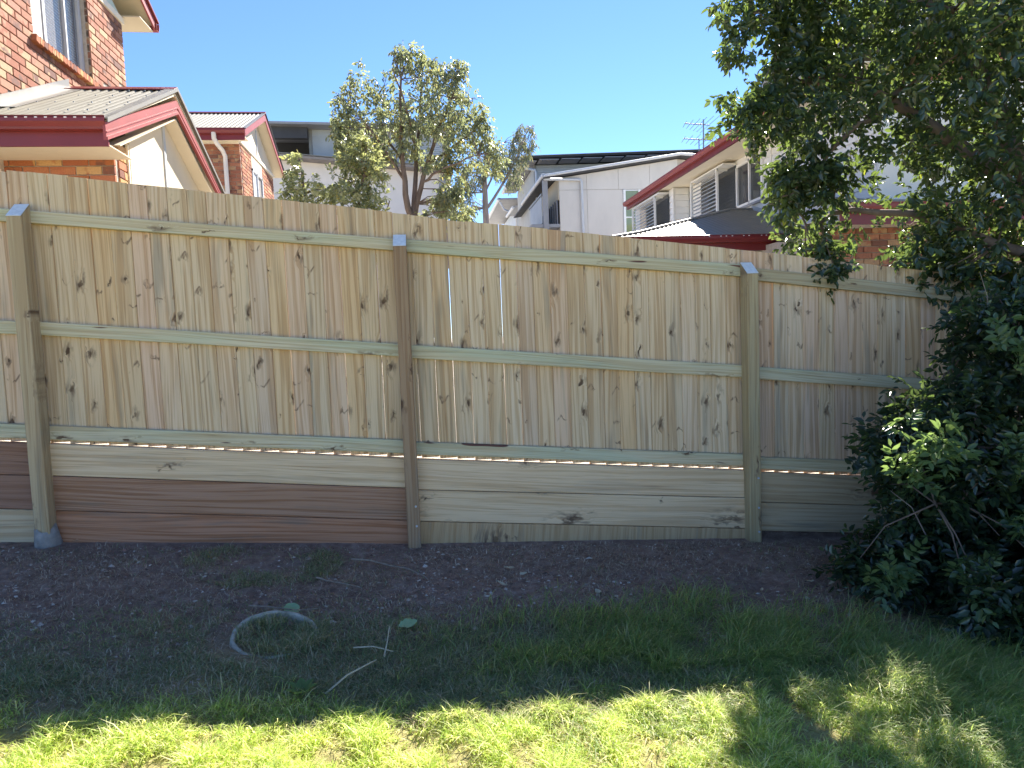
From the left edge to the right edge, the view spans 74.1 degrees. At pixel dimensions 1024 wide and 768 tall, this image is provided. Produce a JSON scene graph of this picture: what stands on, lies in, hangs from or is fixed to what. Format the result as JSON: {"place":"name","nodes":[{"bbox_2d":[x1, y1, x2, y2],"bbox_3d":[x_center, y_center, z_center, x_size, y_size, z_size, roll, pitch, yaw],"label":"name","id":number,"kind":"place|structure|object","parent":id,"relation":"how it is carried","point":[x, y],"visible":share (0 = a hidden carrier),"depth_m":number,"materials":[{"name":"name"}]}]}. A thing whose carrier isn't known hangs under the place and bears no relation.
{"place":"outdoors","nodes":[
{"label":"outdoors","id":0,"kind":"place"},
{"bbox_2d":[122,0,861,335],"label":"sky","id":1,"kind":"structure","parent":0,"point":[589,76],"materials":[{"name":"blue"}]},
{"bbox_2d":[0,344,1023,767],"bbox_3d":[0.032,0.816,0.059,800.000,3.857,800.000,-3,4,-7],"label":"ground","id":2,"kind":"structure","parent":0,"point":[266,562],"depth_m":3.69,"materials":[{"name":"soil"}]},
{"bbox_2d":[0,0,225,193],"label":"brick townhouse","id":3,"kind":"structure","parent":2,"relation":"on","point":[72,104],"depth_m":7.23,"materials":[{"name":"brick"}]},
{"bbox_2d":[30,0,84,71],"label":"window","id":4,"kind":"structure","parent":3,"relation":"in","point":[37,7],"depth_m":7.96,"materials":[{"name":"metal"}]},
{"bbox_2d":[189,111,284,198],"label":"brick townhouse","id":5,"kind":"structure","parent":2,"relation":"on","point":[242,151],"depth_m":15.83,"materials":[{"name":"brick"}]},
{"bbox_2d":[252,168,263,197],"bbox_3d":[-6.329,-4.598,16.939,0.050,1.310,1.070,-3,4,-7],"label":"window","id":6,"kind":"structure","parent":5,"relation":"in","point":[255,175],"depth_m":16.81,"materials":[{"name":"metal"}]},
{"bbox_2d":[226,609,315,655],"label":"ring grass","id":7,"kind":"structure","parent":2,"relation":"on","point":[268,644],"depth_m":3.19,"materials":[{"name":"green plant"}]},
{"bbox_2d":[229,610,318,658],"bbox_3d":[-1.117,1.233,3.196,0.397,0.144,0.398,5,12,-8],"label":"concrete ring","id":8,"kind":"object","parent":2,"relation":"on","point":[296,616],"visible":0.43,"depth_m":3.30,"materials":[{"name":"grey concrete"}]},
{"bbox_2d":[284,603,299,611],"bbox_3d":[-1.120,1.141,3.447,0.084,0.012,0.090,24,17,20],"label":"fallen leaf","id":9,"kind":"object","parent":2,"relation":"on","point":[292,606],"visible":0.68,"depth_m":3.46,"materials":[{"name":"green plant"}]},
{"bbox_2d":[284,678,316,693],"bbox_3d":[-0.850,1.220,2.722,0.127,0.032,0.119,-5,5,-37],"label":"leafy weed","id":10,"kind":"object","parent":2,"relation":"on","point":[301,682],"visible":1,"depth_m":2.74,"materials":[{"name":"green plant"}]},
{"bbox_2d":[247,607,356,663],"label":"ring edge grass","id":11,"kind":"structure","parent":2,"relation":"on","point":[312,639],"depth_m":3.13,"materials":[{"name":"green plant"}]},
{"bbox_2d":[275,129,395,380],"bbox_3d":[-2.596,-1.865,10.153,1.869,3.859,1.298,-3,4,-7],"label":"tall shrub","id":12,"kind":"object","parent":2,"relation":"on","point":[342,189],"visible":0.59,"depth_m":9.95,"materials":[{"name":"green plant"}]},
{"bbox_2d":[316,577,361,587],"bbox_3d":[-0.966,1.106,3.780,0.292,0.043,0.018,-1,4,20],"label":"twig","id":13,"kind":"object","parent":2,"relation":"on","point":[336,582],"visible":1,"depth_m":3.78,"materials":[{"name":"grey wood"}]},
{"bbox_2d":[325,659,376,694],"bbox_3d":[-0.665,1.219,2.839,0.026,0.048,0.279,1,5,37],"label":"twig","id":14,"kind":"object","parent":2,"relation":"on","point":[337,683],"visible":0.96,"depth_m":2.80,"materials":[{"name":"grey wood"}]},
{"bbox_2d":[269,121,451,335],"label":"apartment block","id":15,"kind":"structure","parent":2,"relation":"on","point":[310,144],"depth_m":29.11,"materials":[{"name":"white paint"}]},
{"bbox_2d":[351,558,431,582],"bbox_3d":[-0.704,1.097,4.036,0.622,0.059,0.076,0,5,31],"label":"fallen branch","id":16,"kind":"object","parent":2,"relation":"on","point":[357,559],"visible":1,"depth_m":4.09,"materials":[{"name":"brown wood"}]},
{"bbox_2d":[325,40,511,367],"bbox_3d":[-1.656,-3.201,12.756,3.222,6.274,2.118,-1,4,15],"label":"leafy tree","id":17,"kind":"object","parent":2,"relation":"on","point":[441,202],"visible":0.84,"depth_m":12.48,"materials":[{"name":"green plant"}]},
{"bbox_2d":[445,123,540,326],"bbox_3d":[-0.584,-4.636,21.811,3.256,7.333,1.300,-3,4,-7],"label":"gum tree","id":18,"kind":"object","parent":2,"relation":"on","point":[519,140],"visible":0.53,"depth_m":21.66,"materials":[{"name":"green plant"}]},
{"bbox_2d":[489,197,518,323],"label":"townhouse","id":19,"kind":"structure","parent":2,"relation":"on","point":[504,211],"depth_m":39.66,"materials":[{"name":"white paint"}]},
{"bbox_2d":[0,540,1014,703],"bbox_3d":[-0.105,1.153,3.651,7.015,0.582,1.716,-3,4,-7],"label":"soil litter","id":20,"kind":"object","parent":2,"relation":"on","point":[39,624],"visible":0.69,"depth_m":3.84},
{"bbox_2d":[0,170,1021,548],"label":"timber fence","id":21,"kind":"object","parent":2,"relation":"on","point":[136,318],"visible":0.83,"depth_m":4.47,"materials":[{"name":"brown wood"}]},
{"bbox_2d":[0,646,1023,767],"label":"lawn grass","id":22,"kind":"structure","parent":2,"relation":"on","point":[273,754],"depth_m":2.48,"materials":[{"name":"green plant"}]},
{"bbox_2d":[0,539,1023,738],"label":"thin grass","id":23,"kind":"structure","parent":2,"relation":"on","point":[30,677],"depth_m":2.94,"materials":[{"name":"green plant"}]},
{"bbox_2d":[353,646,392,651],"bbox_3d":[-0.625,1.192,3.062,0.190,0.023,0.008,-1,4,11],"label":"dry straw","id":24,"kind":"object","parent":23,"relation":"on","point":[372,646],"visible":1,"depth_m":3.06,"materials":[{"name":"beige plant"}]},
{"bbox_2d":[383,627,389,656],"bbox_3d":[-0.568,1.171,3.087,0.008,0.075,0.144,-2,4,2],"label":"dry straw","id":25,"kind":"object","parent":23,"relation":"on","point":[386,643],"visible":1,"depth_m":3.08,"materials":[{"name":"beige plant"}]},
{"bbox_2d":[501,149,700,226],"bbox_3d":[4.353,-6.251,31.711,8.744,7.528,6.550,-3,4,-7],"label":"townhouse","id":26,"kind":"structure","parent":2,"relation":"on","point":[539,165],"depth_m":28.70,"materials":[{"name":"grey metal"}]},
{"bbox_2d":[514,153,695,235],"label":"white townhouse","id":27,"kind":"structure","parent":2,"relation":"on","point":[591,200],"depth_m":25.26,"materials":[{"name":"paint"}]},
{"bbox_2d":[549,200,558,223],"bbox_3d":[1.387,-6.545,27.613,0.070,0.900,4.850,-3,4,-7],"label":"window","id":28,"kind":"structure","parent":27,"relation":"in","point":[553,211],"depth_m":25.79,"materials":[{"name":"glass"}]},
{"bbox_2d":[623,189,640,232],"bbox_3d":[4.517,-6.153,25.422,0.660,2.230,0.050,-3,4,-7],"label":"window","id":29,"kind":"structure","parent":27,"relation":"in","point":[627,194],"depth_m":25.38,"materials":[{"name":"white paint"}]},
{"bbox_2d":[386,574,1023,767],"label":"long grass","id":30,"kind":"structure","parent":2,"relation":"on","point":[777,639],"depth_m":3.03,"materials":[{"name":"green plant"}]},
{"bbox_2d":[398,618,416,627],"bbox_3d":[-0.505,1.160,3.286,0.092,0.011,0.088,-11,14,-18],"label":"fallen leaf","id":31,"kind":"object","parent":30,"relation":"on","point":[406,622],"visible":1,"depth_m":3.29,"materials":[{"name":"green plant"}]},
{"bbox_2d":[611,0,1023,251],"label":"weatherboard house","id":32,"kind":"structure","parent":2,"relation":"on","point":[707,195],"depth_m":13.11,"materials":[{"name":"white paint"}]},
{"bbox_2d":[640,194,668,229],"bbox_3d":[3.749,-4.113,17.913,0.020,1.310,2.180,-3,4,-7],"label":"dark window","id":33,"kind":"structure","parent":32,"relation":"in","point":[662,205],"depth_m":17.46,"materials":[{"name":"grey glass"}]},
{"bbox_2d":[682,115,723,150],"bbox_3d":[4.777,-6.118,17.397,0.893,1.301,1.501,-3,4,-7],"label":"tv antenna","id":34,"kind":"object","parent":32,"relation":"attached to","point":[693,124],"visible":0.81,"depth_m":17.37,"materials":[{"name":"metal"}]},
{"bbox_2d":[701,166,735,213],"bbox_3d":[4.531,-4.129,14.946,0.020,0.910,1.750,-3,4,-7],"label":"dark window","id":35,"kind":"structure","parent":32,"relation":"in","point":[727,179],"depth_m":14.61,"materials":[{"name":"grey glass"}]},
{"bbox_2d":[735,153,763,207],"bbox_3d":[4.731,-4.015,13.550,0.072,0.930,1.200,-3,4,-7],"label":"window","id":36,"kind":"structure","parent":32,"relation":"in","point":[748,192],"depth_m":13.55,"materials":[{"name":"white glass"}]},
{"bbox_2d":[701,0,1023,352],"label":"tree","id":37,"kind":"object","parent":2,"relation":"on","point":[985,71],"visible":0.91,"depth_m":4.66,"materials":[{"name":"green plant"}]},
{"bbox_2d":[758,0,1023,271],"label":"brick house","id":38,"kind":"structure","parent":2,"relation":"on","point":[868,251],"depth_m":9.46,"materials":[{"name":"brick"}]},
{"bbox_2d":[808,273,1023,654],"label":"dense bush","id":39,"kind":"object","parent":2,"relation":"on","point":[953,532],"visible":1,"depth_m":3.71,"materials":[{"name":"green plant"}]}
]}

